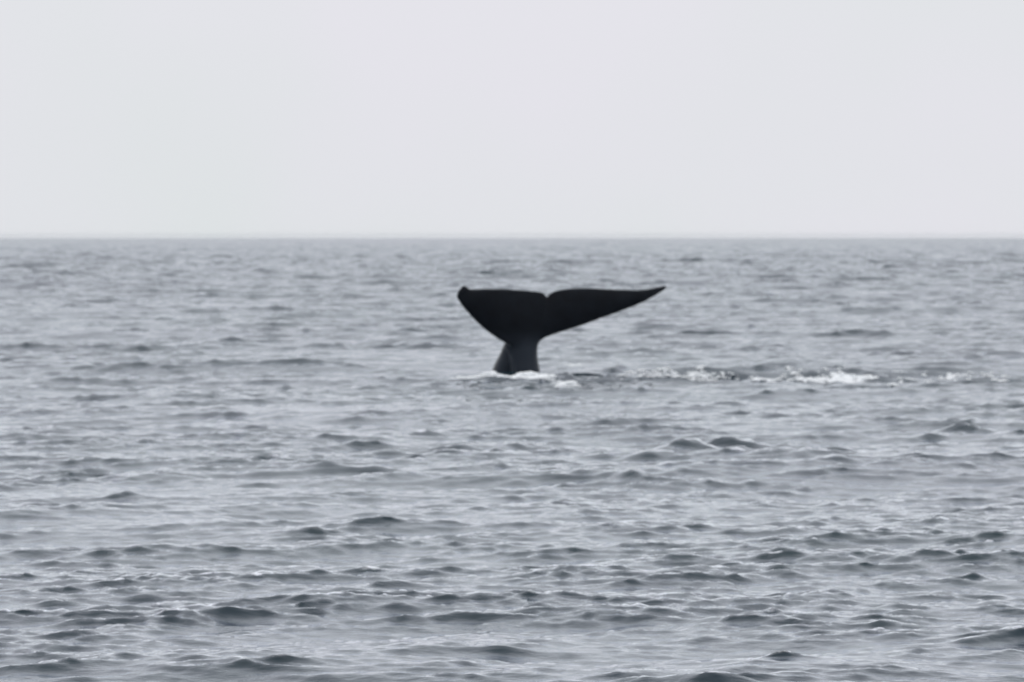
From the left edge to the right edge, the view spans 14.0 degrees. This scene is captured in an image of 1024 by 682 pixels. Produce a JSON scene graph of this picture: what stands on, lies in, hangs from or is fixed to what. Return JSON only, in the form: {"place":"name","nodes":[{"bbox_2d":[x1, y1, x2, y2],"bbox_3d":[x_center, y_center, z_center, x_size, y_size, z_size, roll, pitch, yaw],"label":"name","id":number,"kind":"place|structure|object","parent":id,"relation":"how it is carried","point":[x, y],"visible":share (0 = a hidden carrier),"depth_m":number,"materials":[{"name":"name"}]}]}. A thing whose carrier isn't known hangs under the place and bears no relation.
{"place":"outdoors","nodes":[
{"label":"outdoors","id":0,"kind":"place"},
{"bbox_2d":[0,238,1023,681],"bbox_3d":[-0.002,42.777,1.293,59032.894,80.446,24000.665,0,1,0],"label":"sea","id":1,"kind":"structure","parent":0,"point":[268,460],"depth_m":58.54,"materials":[{"name":"liquid"}]},
{"bbox_2d":[455,371,579,386],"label":"foam","id":2,"kind":"object","parent":1,"relation":"on","point":[531,375],"visible":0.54,"depth_m":95.53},
{"bbox_2d":[457,286,665,370],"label":"whale","id":3,"kind":"object","parent":1,"relation":"on","point":[521,324],"visible":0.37,"depth_m":100.31},
{"bbox_2d":[617,365,1009,385],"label":"wake foam","id":4,"kind":"object","parent":1,"relation":"on","point":[824,379],"visible":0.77,"depth_m":96.32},
{"bbox_2d":[0,0,1023,237],"label":"sky","id":5,"kind":"structure","parent":0,"point":[119,118],"materials":[{"name":"white"}]}
]}

